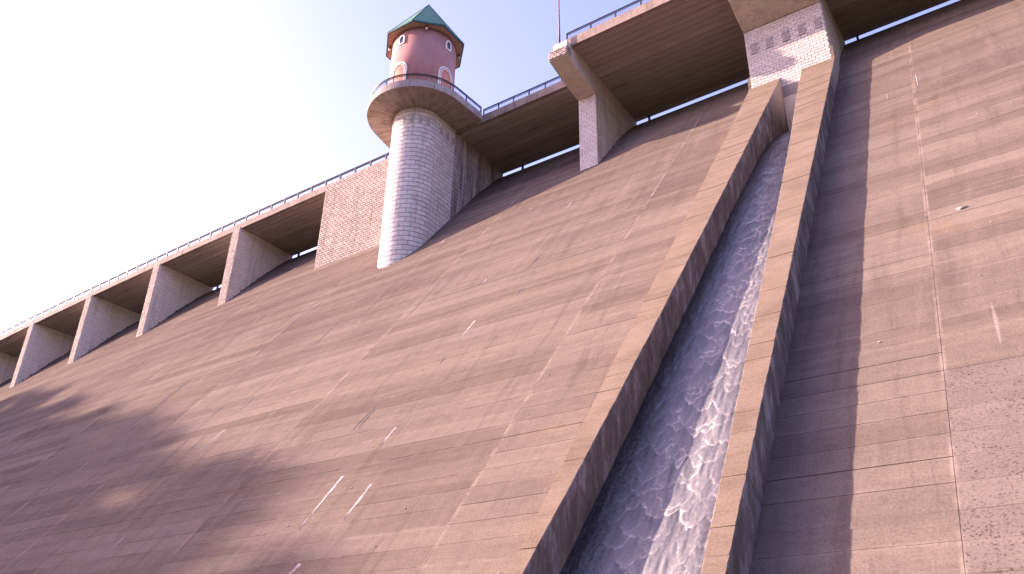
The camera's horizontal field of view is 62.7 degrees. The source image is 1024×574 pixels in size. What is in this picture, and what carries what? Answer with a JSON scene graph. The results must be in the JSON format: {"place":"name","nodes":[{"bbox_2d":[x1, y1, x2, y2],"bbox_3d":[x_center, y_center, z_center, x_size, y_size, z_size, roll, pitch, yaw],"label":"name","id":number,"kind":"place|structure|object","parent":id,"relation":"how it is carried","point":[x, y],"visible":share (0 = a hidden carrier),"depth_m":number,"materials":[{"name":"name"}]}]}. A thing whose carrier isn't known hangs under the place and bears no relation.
{"place":"outdoors","nodes":[
{"label":"outdoors","id":0,"kind":"place"},
{"bbox_2d":[0,0,958,335],"label":"sky","id":1,"kind":"structure","parent":0,"point":[132,132],"materials":[{"name":"white"}]},
{"label":"ground","id":2,"kind":"structure","parent":0,"visible":0},
{"bbox_2d":[0,0,1023,573],"bbox_3d":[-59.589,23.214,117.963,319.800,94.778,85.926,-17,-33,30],"label":"dam","id":3,"kind":"structure","parent":2,"relation":"on","point":[426,406],"depth_m":61.73,"materials":[{"name":"concrete"}]},
{"bbox_2d":[0,352,18,383],"bbox_3d":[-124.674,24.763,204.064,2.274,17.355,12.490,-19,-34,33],"label":"bridge pier","id":4,"kind":"structure","parent":3,"relation":"on","point":[8,363],"depth_m":206.02,"materials":[{"name":"beige brick"}]},
{"bbox_2d":[0,320,32,357],"bbox_3d":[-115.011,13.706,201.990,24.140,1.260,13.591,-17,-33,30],"label":"bridge span","id":5,"kind":"object","parent":4,"relation":"on","point":[12,342],"visible":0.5,"depth_m":199.65,"materials":[{"name":"concrete"}]},
{"bbox_3d":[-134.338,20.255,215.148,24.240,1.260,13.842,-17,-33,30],"label":"bridge span","id":6,"kind":"object","parent":4,"relation":"on","visible":0},
{"bbox_2d":[0,152,389,335],"bbox_3d":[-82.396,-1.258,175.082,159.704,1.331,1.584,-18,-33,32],"label":"railing","id":7,"kind":"object","parent":6,"relation":"attached to","point":[354,169],"visible":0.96,"depth_m":158.26,"materials":[{"name":"metal"}]},
{"bbox_2d":[9,322,74,387],"bbox_3d":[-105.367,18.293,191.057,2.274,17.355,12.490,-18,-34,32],"label":"bridge pier","id":8,"kind":"structure","parent":3,"relation":"on","point":[43,346],"depth_m":189.75,"materials":[{"name":"beige brick"}]},
{"bbox_2d":[68,295,140,363],"bbox_3d":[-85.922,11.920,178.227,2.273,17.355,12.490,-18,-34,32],"label":"bridge pier","id":9,"kind":"structure","parent":3,"relation":"on","point":[101,320],"depth_m":176.96,"materials":[{"name":"beige brick"}]},
{"bbox_2d":[33,292,90,336],"bbox_3d":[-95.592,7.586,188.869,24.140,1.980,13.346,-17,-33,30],"label":"bridge span","id":10,"kind":"object","parent":9,"relation":"on","point":[65,318],"visible":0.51,"depth_m":187.89,"materials":[{"name":"concrete"}]},
{"bbox_2d":[90,261,157,313],"bbox_3d":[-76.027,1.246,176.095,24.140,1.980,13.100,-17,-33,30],"label":"bridge span","id":11,"kind":"object","parent":9,"relation":"on","point":[129,291],"visible":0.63,"depth_m":175.53,"materials":[{"name":"concrete"}]},
{"bbox_2d":[136,263,212,336],"bbox_3d":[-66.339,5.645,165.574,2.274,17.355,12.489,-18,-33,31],"label":"bridge pier","id":12,"kind":"structure","parent":3,"relation":"on","point":[170,291],"depth_m":164.23,"materials":[{"name":"beige brick"}]},
{"bbox_2d":[158,224,237,288],"bbox_3d":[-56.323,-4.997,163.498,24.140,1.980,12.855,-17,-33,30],"label":"bridge span","id":13,"kind":"object","parent":12,"relation":"on","point":[204,261],"visible":0.59,"depth_m":163.33,"materials":[{"name":"concrete"}]},
{"bbox_2d":[217,227,292,305],"bbox_3d":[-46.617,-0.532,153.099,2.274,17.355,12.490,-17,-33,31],"label":"bridge pier","id":14,"kind":"structure","parent":3,"relation":"on","point":[251,258],"depth_m":151.60,"materials":[{"name":"beige brick"}]},
{"bbox_2d":[237,183,330,255],"bbox_3d":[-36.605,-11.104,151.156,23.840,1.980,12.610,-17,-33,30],"label":"bridge span","id":15,"kind":"object","parent":14,"relation":"on","point":[292,227],"visible":0.6,"depth_m":151.14,"materials":[{"name":"concrete"}]},
{"bbox_2d":[314,159,388,268],"bbox_3d":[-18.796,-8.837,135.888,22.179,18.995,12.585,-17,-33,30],"label":"brick wall","id":16,"kind":"structure","parent":3,"relation":"on","point":[352,216],"depth_m":133.82,"materials":[{"name":"pink brick"}]},
{"bbox_2d":[331,158,388,187],"bbox_3d":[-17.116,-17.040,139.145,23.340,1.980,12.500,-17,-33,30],"label":"bridge span","id":17,"kind":"object","parent":16,"relation":"on","point":[359,171],"visible":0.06,"depth_m":137.74,"materials":[{"name":"concrete"}]},
{"bbox_2d":[367,5,502,267],"bbox_3d":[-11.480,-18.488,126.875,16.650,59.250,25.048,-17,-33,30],"label":"tower","id":18,"kind":"structure","parent":3,"relation":"on","point":[420,113],"depth_m":122.13,"materials":[{"name":"brick"}]},
{"bbox_2d":[391,61,406,82],"bbox_3d":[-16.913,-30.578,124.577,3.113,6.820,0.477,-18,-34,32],"label":"door","id":19,"kind":"structure","parent":18,"relation":"in","point":[399,68],"depth_m":125.28,"materials":[{"name":"paint"}]},
{"bbox_2d":[398,35,404,45],"bbox_3d":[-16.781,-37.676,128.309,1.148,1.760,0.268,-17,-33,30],"label":"window","id":20,"kind":"structure","parent":18,"relation":"in","point":[402,39],"depth_m":128.19,"materials":[{"name":"white glass"}]},
{"bbox_2d":[438,66,452,88],"bbox_3d":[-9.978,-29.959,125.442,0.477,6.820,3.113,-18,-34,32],"label":"door","id":21,"kind":"structure","parent":18,"relation":"in","point":[445,73],"depth_m":126.14,"materials":[{"name":"paint"}]},
{"bbox_2d":[446,41,450,51],"bbox_3d":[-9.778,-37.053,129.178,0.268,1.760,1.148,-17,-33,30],"label":"window","id":22,"kind":"structure","parent":18,"relation":"in","point":[448,45],"depth_m":129.10,"materials":[{"name":"white glass"}]},
{"bbox_2d":[456,81,578,173],"bbox_3d":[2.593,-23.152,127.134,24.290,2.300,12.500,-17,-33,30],"label":"bridge span","id":23,"kind":"object","parent":3,"relation":"on","point":[531,128],"visible":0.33,"depth_m":126.22,"materials":[{"name":"concrete"}]},
{"bbox_2d":[483,76,561,114],"bbox_3d":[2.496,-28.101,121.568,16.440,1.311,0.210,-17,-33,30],"label":"railing","id":24,"kind":"object","parent":23,"relation":"on","point":[524,92],"visible":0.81,"depth_m":122.36,"materials":[{"name":"metal"}]},
{"bbox_2d":[548,40,636,170],"bbox_3d":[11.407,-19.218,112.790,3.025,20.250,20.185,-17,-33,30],"label":"lamp pier","id":25,"kind":"structure","parent":3,"relation":"attached to","point":[607,121],"depth_m":112.16,"materials":[{"name":"concrete"}]},
{"bbox_2d":[558,0,560,43],"bbox_3d":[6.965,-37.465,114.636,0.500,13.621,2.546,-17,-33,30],"label":"lamp post","id":26,"kind":"object","parent":25,"relation":"on","point":[559,41],"visible":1,"depth_m":112.44,"materials":[{"name":"metal"}]},
{"bbox_2d":[508,67,788,573],"bbox_3d":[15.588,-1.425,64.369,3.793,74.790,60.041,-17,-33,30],"label":"chute wall","id":27,"kind":"structure","parent":3,"relation":"attached to","point":[759,124],"depth_m":50.87,"materials":[{"name":"concrete"}]},
{"bbox_2d":[561,130,790,573],"bbox_3d":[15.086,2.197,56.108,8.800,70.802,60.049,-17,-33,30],"label":"water","id":28,"kind":"structure","parent":3,"relation":"in","point":[652,512],"depth_m":43.57,"materials":[{"name":"white liquid"}]},
{"bbox_2d":[701,45,839,573],"bbox_3d":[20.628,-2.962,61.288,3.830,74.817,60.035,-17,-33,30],"label":"chute wall","id":29,"kind":"structure","parent":3,"relation":"attached to","point":[733,530],"depth_m":44.27,"materials":[{"name":"concrete"}]},
{"bbox_2d":[728,0,845,97],"bbox_3d":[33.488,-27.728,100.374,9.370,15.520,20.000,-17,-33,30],"label":"chute pier","id":30,"kind":"structure","parent":3,"relation":"on","point":[784,36],"depth_m":98.85,"materials":[{"name":"brick"}]},
{"bbox_2d":[567,0,749,121],"bbox_3d":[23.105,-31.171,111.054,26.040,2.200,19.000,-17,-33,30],"label":"bridge span","id":31,"kind":"object","parent":30,"relation":"on","point":[648,59],"visible":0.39,"depth_m":111.40,"materials":[{"name":"concrete"}]},
{"bbox_2d":[566,0,650,39],"bbox_3d":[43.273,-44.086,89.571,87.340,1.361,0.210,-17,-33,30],"label":"railing","id":32,"kind":"object","parent":31,"relation":"on","point":[604,16],"visible":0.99,"depth_m":108.96,"materials":[{"name":"metal"}]},
{"bbox_2d":[826,0,949,40],"bbox_3d":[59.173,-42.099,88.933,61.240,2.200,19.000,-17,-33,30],"label":"bridge span","id":33,"kind":"object","parent":30,"relation":"on","point":[855,18],"visible":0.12,"depth_m":104.44,"materials":[{"name":"concrete"}]}
]}

